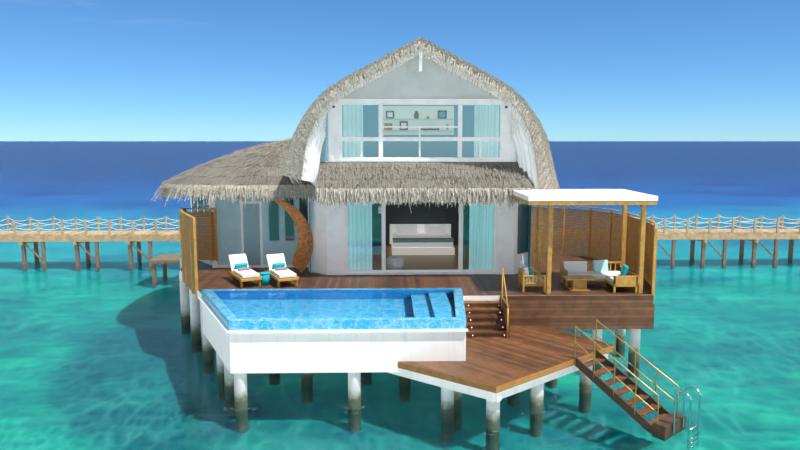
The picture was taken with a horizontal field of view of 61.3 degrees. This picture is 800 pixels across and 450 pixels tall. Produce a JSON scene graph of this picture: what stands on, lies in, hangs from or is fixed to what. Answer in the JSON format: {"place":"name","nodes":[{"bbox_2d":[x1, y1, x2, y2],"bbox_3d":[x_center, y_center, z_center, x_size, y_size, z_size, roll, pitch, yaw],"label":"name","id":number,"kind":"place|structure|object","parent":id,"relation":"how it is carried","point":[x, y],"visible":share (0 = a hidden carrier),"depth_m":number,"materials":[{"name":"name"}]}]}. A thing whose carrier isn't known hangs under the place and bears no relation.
{"place":"outdoors","nodes":[
{"label":"outdoors","id":0,"kind":"place"},
{"bbox_2d":[0,141,799,449],"bbox_3d":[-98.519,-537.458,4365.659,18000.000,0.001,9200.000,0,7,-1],"label":"sea","id":1,"kind":"structure","parent":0,"point":[105,353],"depth_m":26.42,"materials":[{"name":"liquid"}]},
{"bbox_2d":[0,0,799,140],"label":"sky","id":2,"kind":"structure","parent":0,"point":[71,70],"materials":[{"name":"blue"}]},
{"bbox_2d":[308,105,528,274],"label":"house","id":3,"kind":"structure","parent":0,"point":[329,230],"depth_m":26.79,"materials":[{"name":"white paint"}]},
{"bbox_2d":[325,105,498,156],"bbox_3d":[0.748,-3.936,28.073,7.700,2.390,3.190,0,7,-1],"label":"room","id":4,"kind":"object","parent":3,"relation":"in","point":[422,117],"depth_m":29.50,"materials":[{"name":"clear glass"}]},
{"bbox_2d":[325,99,515,160],"bbox_3d":[0.824,-3.688,26.287,7.430,2.400,0.400,0,7,-1],"label":"frame","id":5,"kind":"object","parent":3,"relation":"attached to","point":[334,138],"visible":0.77,"depth_m":26.22,"materials":[{"name":"white paint"}]},
{"bbox_2d":[343,105,498,269],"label":"curtains","id":6,"kind":"object","parent":5,"relation":"hanging from","point":[479,238],"depth_m":26.98,"materials":[{"name":"teal fabric"}]},
{"bbox_2d":[283,37,559,189],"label":"roof","id":7,"kind":"structure","parent":3,"relation":"on","point":[476,70],"depth_m":25.15,"materials":[{"name":"plant"}]},
{"bbox_2d":[164,46,559,192],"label":"thatch tufts","id":8,"kind":"object","parent":7,"relation":"attached to","point":[288,140],"visible":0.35,"depth_m":25.89,"materials":[{"name":"plant"}]},
{"bbox_2d":[341,55,497,98],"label":"gable","id":9,"kind":"structure","parent":7,"relation":"attached to","point":[409,80],"depth_m":26.07,"materials":[{"name":"white paint"}]},
{"bbox_2d":[289,41,551,189],"bbox_3d":[0.947,-4.180,28.622,10.379,6.063,7.070,0,7,-1],"label":"thatched roof edge","id":10,"kind":"object","parent":7,"relation":"attached to","point":[388,63],"visible":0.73,"depth_m":25.00,"materials":[{"name":"plant"}]},
{"bbox_2d":[303,48,537,188],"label":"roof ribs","id":11,"kind":"object","parent":7,"relation":"attached to","point":[521,140],"visible":0.81,"depth_m":25.64,"materials":[{"name":"white paint"}]},
{"bbox_2d":[317,161,534,189],"bbox_3d":[1.404,-1.842,26.295,9.020,1.245,2.294,0,7,-1],"label":"skirt","id":12,"kind":"object","parent":7,"relation":"hanging from","point":[463,184],"visible":0.48,"depth_m":25.78,"materials":[{"name":"plant"}]},
{"bbox_2d":[315,188,532,206],"bbox_3d":[1.404,-1.141,26.112,9.200,0.723,2.218,0,7,-1],"label":"thatch fringe","id":13,"kind":"object","parent":12,"relation":"hanging from","point":[414,196],"visible":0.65,"depth_m":25.15,"materials":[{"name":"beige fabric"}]},
{"label":"sea bed","id":14,"kind":"structure","parent":0,"visible":0},
{"bbox_2d":[149,254,180,281],"bbox_3d":[-12.451,3.138,39.942,3.000,2.970,4.800,0,7,-1],"label":"landing","id":15,"kind":"object","parent":14,"relation":"on","point":[164,259],"visible":0.17,"depth_m":37.67,"materials":[{"name":"brown wood"}]},
{"bbox_2d":[0,214,799,266],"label":"jetty","id":16,"kind":"object","parent":14,"relation":"on","point":[754,235],"visible":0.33,"depth_m":42.77,"materials":[{"name":"brown wood"}]},
{"bbox_2d":[0,216,799,229],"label":"jetty ropes","id":17,"kind":"object","parent":16,"relation":"attached to","point":[535,222],"visible":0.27,"depth_m":42.84,"materials":[{"name":"white fabric"}]},
{"bbox_2d":[179,241,640,430],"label":"stilts","id":18,"kind":"object","parent":14,"relation":"on","point":[192,315],"visible":0.08,"depth_m":20.86,"materials":[{"name":"concrete"}]},
{"bbox_2d":[199,288,467,372],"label":"pool","id":19,"kind":"structure","parent":18,"relation":"on","point":[299,345],"depth_m":19.48,"materials":[{"name":"tile"}]},
{"bbox_2d":[215,291,455,318],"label":"pool water","id":20,"kind":"structure","parent":19,"relation":"in","point":[349,304],"depth_m":21.36,"materials":[{"name":"blue liquid"}]},
{"bbox_2d":[196,348,633,428],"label":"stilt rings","id":21,"kind":"object","parent":18,"relation":"attached to","point":[337,405],"visible":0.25,"depth_m":20.97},
{"bbox_2d":[180,252,654,337],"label":"deck","id":22,"kind":"structure","parent":18,"relation":"on","point":[561,306],"depth_m":23.46,"materials":[{"name":"brown wood"}]},
{"bbox_2d":[180,208,197,298],"bbox_3d":[-8.161,0.980,25.972,0.324,2.915,4.067,-3,8,-22],"label":"fence","id":23,"kind":"object","parent":22,"relation":"on","point":[189,253],"visible":1,"depth_m":25.32,"materials":[{"name":"brown wood"}]},
{"bbox_2d":[186,208,217,260],"bbox_3d":[-8.196,0.397,27.815,1.307,2.215,0.098,0,7,-2],"label":"fence panel","id":24,"kind":"object","parent":23,"relation":"attached to","point":[210,246],"visible":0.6,"depth_m":27.80,"materials":[{"name":"brown wood"}]},
{"bbox_2d":[226,254,261,287],"bbox_3d":[-5.877,1.688,25.344,0.790,0.965,2.040,-4,8,-29],"label":"lounger","id":25,"kind":"object","parent":22,"relation":"on","point":[241,271],"visible":1,"depth_m":25.26,"materials":[{"name":"white fabric"}]},
{"bbox_2d":[190,193,308,267],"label":"wing","id":26,"kind":"structure","parent":22,"relation":"on","point":[256,233],"depth_m":28.22,"materials":[{"name":"white paint"}]},
{"bbox_2d":[163,141,312,192],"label":"wing roof","id":27,"kind":"structure","parent":26,"relation":"on","point":[224,171],"depth_m":27.55,"materials":[{"name":"beige wicker"}]},
{"bbox_2d":[159,181,315,201],"bbox_3d":[-5.740,-1.679,30.151,9.526,0.683,7.287,0,7,-1],"label":"thatch fringe","id":28,"kind":"object","parent":27,"relation":"hanging from","point":[245,190],"visible":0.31,"depth_m":26.69,"materials":[{"name":"beige fabric"}]},
{"bbox_2d":[259,272,269,285],"bbox_3d":[-5.018,1.991,24.998,0.420,0.450,0.420,0,7,-1],"label":"side table","id":29,"kind":"object","parent":22,"relation":"on","point":[265,278],"visible":0.88,"depth_m":24.85,"materials":[{"name":"teal ceramic"}]},
{"bbox_2d":[264,253,298,287],"bbox_3d":[-4.477,1.684,25.376,0.790,0.965,2.040,-3,8,-25],"label":"lounger","id":30,"kind":"object","parent":22,"relation":"on","point":[279,270],"visible":0.92,"depth_m":25.25,"materials":[{"name":"white fabric"}]},
{"bbox_2d":[270,199,312,272],"bbox_3d":[-4.348,0.359,27.098,1.696,3.163,0.140,0,7,-1],"label":"sculpture","id":31,"kind":"object","parent":22,"relation":"on","point":[302,254],"visible":0.9,"depth_m":27.06,"materials":[{"name":"brown wood"}]},
{"bbox_2d":[309,200,530,272],"bbox_3d":[0.738,0.031,30.595,8.870,2.928,7.170,0,7,-1],"label":"bedroom shell","id":32,"kind":"object","parent":22,"relation":"on","point":[421,215],"visible":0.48,"depth_m":34.04,"materials":[{"name":"brown"}]},
{"bbox_2d":[151,185,568,210],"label":"eave stragglers","id":33,"kind":"object","parent":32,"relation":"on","point":[488,197],"visible":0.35,"depth_m":25.25,"materials":[{"name":"plant"}]},
{"bbox_2d":[386,256,403,269],"bbox_3d":[-0.202,1.585,27.879,0.747,0.518,0.720,0,7,-1],"label":"ottoman","id":34,"kind":"object","parent":32,"relation":"on","point":[394,262],"visible":0.92,"depth_m":27.59,"materials":[{"name":"grey fabric"}]},
{"bbox_2d":[378,206,458,254],"bbox_3d":[1.058,0.223,32.647,4.228,2.038,2.760,0,7,-1],"label":"bed","id":35,"kind":"object","parent":32,"relation":"on","point":[431,239],"visible":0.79,"depth_m":31.43,"materials":[{"name":"white fabric"}]},
{"bbox_2d":[518,264,545,292],"bbox_3d":[4.694,1.884,24.097,0.810,0.886,0.870,0,7,-1],"label":"armchair","id":36,"kind":"object","parent":22,"relation":"on","point":[527,276],"visible":1,"depth_m":23.75,"materials":[{"name":"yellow wood"}]},
{"bbox_2d":[562,275,596,290],"bbox_3d":[6.404,2.090,24.161,1.100,0.460,0.600,0,7,-1],"label":"coffee table","id":37,"kind":"object","parent":22,"relation":"on","point":[578,282],"visible":1,"depth_m":24.02,"materials":[{"name":"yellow wood"}]},
{"bbox_2d":[513,189,657,293],"bbox_3d":[6.428,0.545,24.432,4.370,3.460,3.380,0,7,-1],"label":"pergola","id":38,"kind":"object","parent":22,"relation":"on","point":[540,198],"visible":0.83,"depth_m":23.31,"materials":[{"name":"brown wood"}]},
{"bbox_2d":[530,205,657,300],"bbox_3d":[8.479,0.771,28.331,2.582,2.545,9.810,-2,7,-18],"label":"privacy screen","id":39,"kind":"object","parent":22,"relation":"on","point":[632,247],"visible":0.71,"depth_m":30.45,"materials":[{"name":"brown wood"}]},
{"bbox_2d":[560,260,638,292],"bbox_3d":[7.174,1.835,24.452,2.305,0.896,1.855,0,7,-1],"label":"sofa","id":40,"kind":"object","parent":22,"relation":"on","point":[624,276],"visible":1,"depth_m":24.64,"materials":[{"name":"white fabric"}]},
{"bbox_2d":[388,325,613,401],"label":"deck","id":41,"kind":"structure","parent":18,"relation":"on","point":[498,369],"depth_m":19.50,"materials":[{"name":"brown wood"}]},
{"bbox_2d":[501,268,508,337],"bbox_3d":[3.466,2.549,22.287,0.056,2.116,1.156,0,7,-1],"label":"step rail","id":42,"kind":"object","parent":41,"relation":"on","point":[503,277],"visible":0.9,"depth_m":22.26,"materials":[{"name":"yellow wood"}]},
{"bbox_2d":[574,319,685,437],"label":"water stairs","id":43,"kind":"structure","parent":41,"relation":"attached to","point":[661,425],"depth_m":19.04,"materials":[{"name":"brown wood"}]},
{"bbox_2d":[673,386,700,438],"bbox_3d":[7.662,5.422,18.079,0.572,2.156,0.472,-6,9,-40],"label":"ladder","id":44,"kind":"object","parent":43,"relation":"attached to","point":[690,405],"visible":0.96,"depth_m":18.00,"materials":[{"name":"silver metal"}]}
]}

